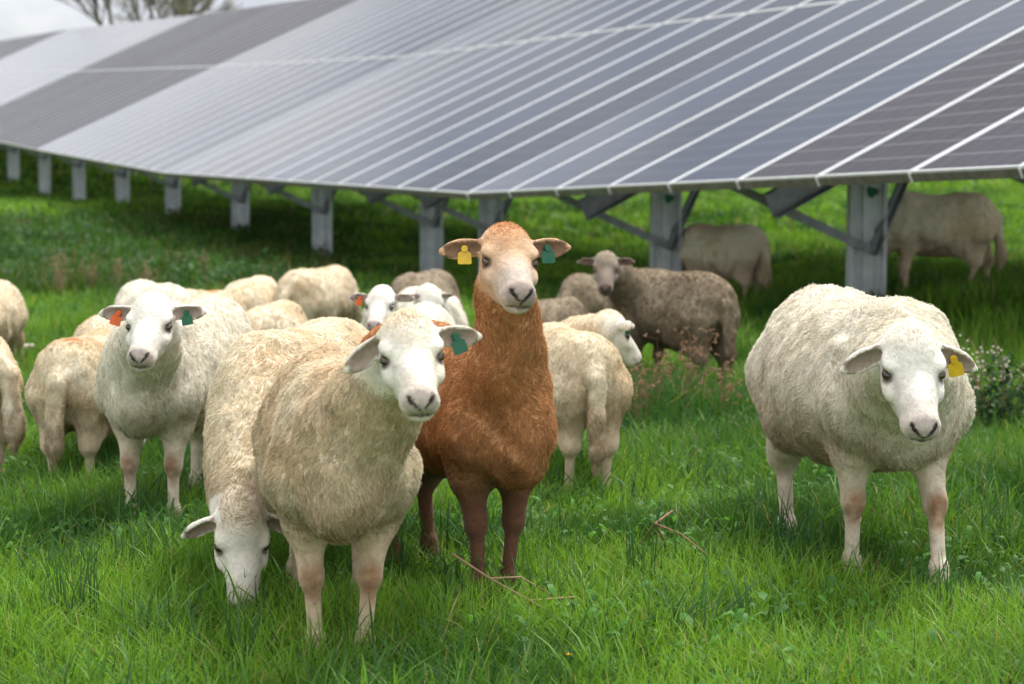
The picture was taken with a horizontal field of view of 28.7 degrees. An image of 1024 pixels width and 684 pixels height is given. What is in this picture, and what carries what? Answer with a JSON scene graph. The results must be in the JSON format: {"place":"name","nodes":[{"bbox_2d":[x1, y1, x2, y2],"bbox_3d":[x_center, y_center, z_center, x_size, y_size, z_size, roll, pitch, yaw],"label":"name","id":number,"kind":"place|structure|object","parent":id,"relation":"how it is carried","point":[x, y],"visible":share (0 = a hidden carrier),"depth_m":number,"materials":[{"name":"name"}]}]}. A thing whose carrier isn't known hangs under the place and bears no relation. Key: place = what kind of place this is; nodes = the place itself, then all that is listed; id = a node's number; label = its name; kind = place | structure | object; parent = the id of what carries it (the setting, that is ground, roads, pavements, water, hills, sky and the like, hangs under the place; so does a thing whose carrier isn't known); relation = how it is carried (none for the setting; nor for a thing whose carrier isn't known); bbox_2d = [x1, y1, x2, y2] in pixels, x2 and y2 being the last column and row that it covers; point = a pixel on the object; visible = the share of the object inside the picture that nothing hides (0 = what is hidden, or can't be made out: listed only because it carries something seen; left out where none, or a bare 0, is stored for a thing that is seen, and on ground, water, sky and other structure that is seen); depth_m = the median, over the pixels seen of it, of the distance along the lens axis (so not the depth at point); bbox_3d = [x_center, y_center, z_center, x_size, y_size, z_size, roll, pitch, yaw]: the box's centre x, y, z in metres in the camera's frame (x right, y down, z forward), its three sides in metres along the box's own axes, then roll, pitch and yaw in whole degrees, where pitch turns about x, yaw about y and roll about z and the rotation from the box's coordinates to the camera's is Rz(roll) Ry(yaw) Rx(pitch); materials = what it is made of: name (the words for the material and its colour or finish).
{"place":"outdoors","nodes":[
{"label":"outdoors","id":0,"kind":"place"},
{"bbox_2d":[0,0,295,40],"label":"sky","id":1,"kind":"structure","parent":0,"point":[18,18],"materials":[{"name":"white"}]},
{"bbox_2d":[0,145,1023,683],"bbox_3d":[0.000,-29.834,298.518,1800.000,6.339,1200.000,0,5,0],"label":"ground","id":2,"kind":"structure","parent":0,"point":[386,213],"depth_m":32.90,"materials":[{"name":"green plant"}]},
{"bbox_2d":[0,337,26,479],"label":"sheep","id":3,"kind":"object","parent":2,"relation":"on","point":[12,425],"visible":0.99,"depth_m":6.61},
{"bbox_2d":[0,279,34,360],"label":"sheep","id":4,"kind":"object","parent":2,"relation":"on","point":[14,312],"visible":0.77,"depth_m":9.98},
{"bbox_2d":[0,29,67,59],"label":"solar array","id":5,"kind":"object","parent":2,"relation":"on","point":[8,47],"visible":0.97,"depth_m":85.57,"materials":[{"name":"grey glass"}]},
{"bbox_2d":[44,248,71,295],"bbox_3d":[-3.985,-0.592,17.544,0.260,0.462,0.141,5,7,44],"label":"dry weed","id":6,"kind":"object","parent":2,"relation":"on","point":[59,279],"visible":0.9,"depth_m":17.52,"materials":[{"name":"brown plant"}]},
{"bbox_2d":[24,328,145,483],"bbox_3d":[-1.411,0.232,6.800,0.320,0.544,0.907,1,5,6],"label":"sheep","id":7,"kind":"object","parent":2,"relation":"on","point":[60,398],"visible":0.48,"depth_m":6.45},
{"bbox_2d":[78,250,106,287],"bbox_3d":[-3.775,-0.609,18.003,0.226,0.441,0.167,2,6,23],"label":"dry weed","id":8,"kind":"object","parent":2,"relation":"on","point":[94,272],"visible":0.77,"depth_m":18.01,"materials":[{"name":"brown plant"}]},
{"bbox_2d":[0,14,200,105],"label":"solar array","id":9,"kind":"object","parent":2,"relation":"on","point":[45,62],"visible":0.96,"depth_m":64.73,"materials":[{"name":"grey glass"}]},
{"bbox_2d":[72,314,160,452],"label":"sheep","id":10,"kind":"object","parent":2,"relation":"on","point":[97,321],"visible":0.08,"depth_m":7.19},
{"bbox_2d":[112,257,125,290],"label":"dry weed","id":11,"kind":"object","parent":2,"relation":"on","point":[118,273],"visible":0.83,"depth_m":18.52,"materials":[{"name":"brown plant"}]},
{"bbox_2d":[56,0,215,25],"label":"bare tree","id":12,"kind":"object","parent":2,"relation":"on","point":[95,15],"visible":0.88,"depth_m":130.26,"materials":[{"name":"brown plant"}]},
{"bbox_2d":[141,261,157,280],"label":"dry weed","id":13,"kind":"object","parent":2,"relation":"on","point":[146,272],"visible":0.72,"depth_m":17.19,"materials":[{"name":"brown plant"}]},
{"bbox_2d":[114,279,192,305],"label":"sheep","id":14,"kind":"object","parent":2,"relation":"on","point":[130,293],"visible":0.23,"depth_m":9.43},
{"bbox_2d":[93,289,252,519],"bbox_3d":[-1.020,0.189,6.017,0.424,0.754,1.283,0,5,5],"label":"sheep","id":15,"kind":"object","parent":2,"relation":"on","point":[161,356],"visible":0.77,"depth_m":5.79},
{"bbox_2d":[108,0,242,23],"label":"bare tree","id":16,"kind":"object","parent":2,"relation":"on","point":[131,15],"visible":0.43,"depth_m":139.73,"materials":[{"name":"brown plant"}]},
{"bbox_2d":[0,0,355,194],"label":"solar array","id":17,"kind":"object","parent":2,"relation":"on","point":[31,121],"visible":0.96,"depth_m":47.57,"materials":[{"name":"grey glass"}]},
{"bbox_2d":[0,204,405,301],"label":"weeds","id":18,"kind":"object","parent":2,"relation":"on","point":[25,263],"visible":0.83,"depth_m":25.07,"materials":[{"name":"green plant"}]},
{"bbox_2d":[196,249,211,275],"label":"dry weed","id":19,"kind":"object","parent":2,"relation":"on","point":[204,261],"visible":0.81,"depth_m":19.99,"materials":[{"name":"brown plant"}]},
{"bbox_2d":[186,286,267,311],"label":"sheep","id":20,"kind":"object","parent":2,"relation":"on","point":[247,298],"visible":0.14,"depth_m":9.92},
{"bbox_2d":[225,275,276,302],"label":"sheep","id":21,"kind":"object","parent":2,"relation":"on","point":[265,286],"visible":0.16,"depth_m":11.10},
{"bbox_2d":[181,316,369,611],"bbox_3d":[-0.575,0.293,5.199,0.375,0.683,1.257,1,6,14],"label":"sheep","id":22,"kind":"object","parent":2,"relation":"on","point":[241,520],"visible":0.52,"depth_m":4.78},
{"bbox_2d":[246,299,307,330],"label":"sheep","id":23,"kind":"object","parent":2,"relation":"on","point":[283,314],"visible":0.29,"depth_m":8.48},
{"bbox_2d":[36,0,524,215],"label":"solar array","id":24,"kind":"object","parent":2,"relation":"on","point":[160,133],"visible":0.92,"depth_m":34.31,"materials":[{"name":"grey glass"}]},
{"bbox_2d":[270,264,362,323],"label":"sheep","id":25,"kind":"object","parent":2,"relation":"on","point":[319,292],"visible":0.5,"depth_m":10.96},
{"bbox_2d":[250,306,481,660],"bbox_3d":[-0.358,0.293,4.324,0.403,0.802,1.240,-1,6,-14],"label":"sheep","id":26,"kind":"object","parent":2,"relation":"on","point":[336,427],"visible":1,"depth_m":4.03},
{"bbox_2d":[349,284,455,330],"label":"sheep","id":27,"kind":"object","parent":2,"relation":"on","point":[382,301],"visible":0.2,"depth_m":7.28},
{"bbox_2d":[391,268,463,309],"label":"sheep","id":28,"kind":"object","parent":2,"relation":"on","point":[443,280],"visible":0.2,"depth_m":10.65},
{"bbox_2d":[399,282,468,326],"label":"sheep","id":29,"kind":"object","parent":2,"relation":"on","point":[448,302],"visible":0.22,"depth_m":8.56},
{"bbox_2d":[359,220,570,603],"bbox_3d":[-0.132,0.167,5.000,0.393,0.965,1.215,-2,6,-23],"label":"sheep","id":30,"kind":"object","parent":2,"relation":"on","point":[489,426],"visible":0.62,"depth_m":4.71},
{"bbox_2d":[163,0,846,271],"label":"solar array","id":31,"kind":"object","parent":2,"relation":"on","point":[461,114],"visible":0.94,"depth_m":21.80,"materials":[{"name":"grey glass"}]},
{"bbox_2d":[0,407,1023,683],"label":"clover","id":32,"kind":"object","parent":2,"relation":"on","point":[740,613],"visible":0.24,"depth_m":4.88,"materials":[{"name":"green plant"}]},
{"bbox_2d":[451,553,600,616],"bbox_3d":[0.057,0.573,4.599,0.394,0.169,0.154,0,5,0],"label":"dead twig","id":33,"kind":"object","parent":2,"relation":"on","point":[480,572],"visible":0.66,"depth_m":4.60,"materials":[{"name":"brown wood"}]},
{"bbox_2d":[537,296,587,322],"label":"sheep","id":34,"kind":"object","parent":2,"relation":"on","point":[560,309],"visible":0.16,"depth_m":9.54},
{"bbox_2d":[556,272,612,313],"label":"sheep","id":35,"kind":"object","parent":2,"relation":"on","point":[583,287],"visible":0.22,"depth_m":11.33},
{"bbox_2d":[542,308,641,497],"bbox_3d":[0.192,0.207,6.691,0.455,0.614,0.786,1,5,7],"label":"sheep","id":36,"kind":"object","parent":2,"relation":"on","point":[591,356],"visible":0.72,"depth_m":6.41},
{"bbox_2d":[628,362,666,428],"bbox_3d":[0.508,0.204,8.053,0.228,0.391,0.238,0,5,0],"label":"dry weed","id":37,"kind":"object","parent":2,"relation":"on","point":[643,392],"visible":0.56,"depth_m":8.04,"materials":[{"name":"brown plant"}]},
{"bbox_2d":[576,250,740,382],"bbox_3d":[0.669,-0.076,9.583,0.689,0.738,0.827,-4,7,-38],"label":"sheep","id":38,"kind":"object","parent":2,"relation":"on","point":[650,302],"visible":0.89,"depth_m":9.47},
{"bbox_2d":[630,330,702,413],"bbox_3d":[0.590,0.160,8.324,0.399,0.439,0.183,1,5,9],"label":"dry weed","id":39,"kind":"object","parent":2,"relation":"on","point":[668,369],"visible":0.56,"depth_m":8.34,"materials":[{"name":"brown plant"}]},
{"bbox_2d":[639,510,706,555],"bbox_3d":[0.434,0.538,5.228,0.086,0.148,0.335,-2,6,-18],"label":"dead twig","id":40,"kind":"object","parent":2,"relation":"on","point":[664,527],"visible":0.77,"depth_m":5.28,"materials":[{"name":"brown wood"}]},
{"bbox_2d":[658,326,718,403],"bbox_3d":[0.759,0.148,8.550,0.194,0.433,0.271,-5,7,-42],"label":"dry weed","id":41,"kind":"object","parent":2,"relation":"on","point":[689,360],"visible":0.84,"depth_m":8.54,"materials":[{"name":"brown plant"}]},
{"bbox_2d":[690,356,741,415],"bbox_3d":[0.867,0.224,8.250,0.162,0.330,0.231,-5,7,-44],"label":"dry weed","id":42,"kind":"object","parent":2,"relation":"on","point":[728,386],"visible":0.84,"depth_m":8.26,"materials":[{"name":"brown plant"}]},
{"bbox_2d":[409,0,1023,297],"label":"solar array","id":43,"kind":"object","parent":2,"relation":"on","point":[866,102],"visible":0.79,"depth_m":13.67,"materials":[{"name":"grey glass"}]},
{"bbox_2d":[679,223,771,299],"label":"sheep","id":44,"kind":"object","parent":2,"relation":"on","point":[740,254],"visible":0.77,"depth_m":16.05},
{"bbox_2d":[744,283,977,589],"bbox_3d":[0.931,0.259,5.158,0.546,0.772,1.471,-1,5,-10],"label":"sheep","id":45,"kind":"object","parent":2,"relation":"on","point":[854,388],"visible":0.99,"depth_m":5.03},
{"bbox_2d":[887,191,1008,294],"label":"sheep","id":46,"kind":"object","parent":2,"relation":"on","point":[968,227],"visible":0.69,"depth_m":14.14},
{"bbox_2d":[959,334,1023,434],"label":"flowering shrub","id":47,"kind":"object","parent":2,"relation":"on","point":[1017,391],"visible":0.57,"depth_m":7.91,"materials":[{"name":"leaves"},{"name":"flower petals"},{"name":"twig bark"}]}
]}

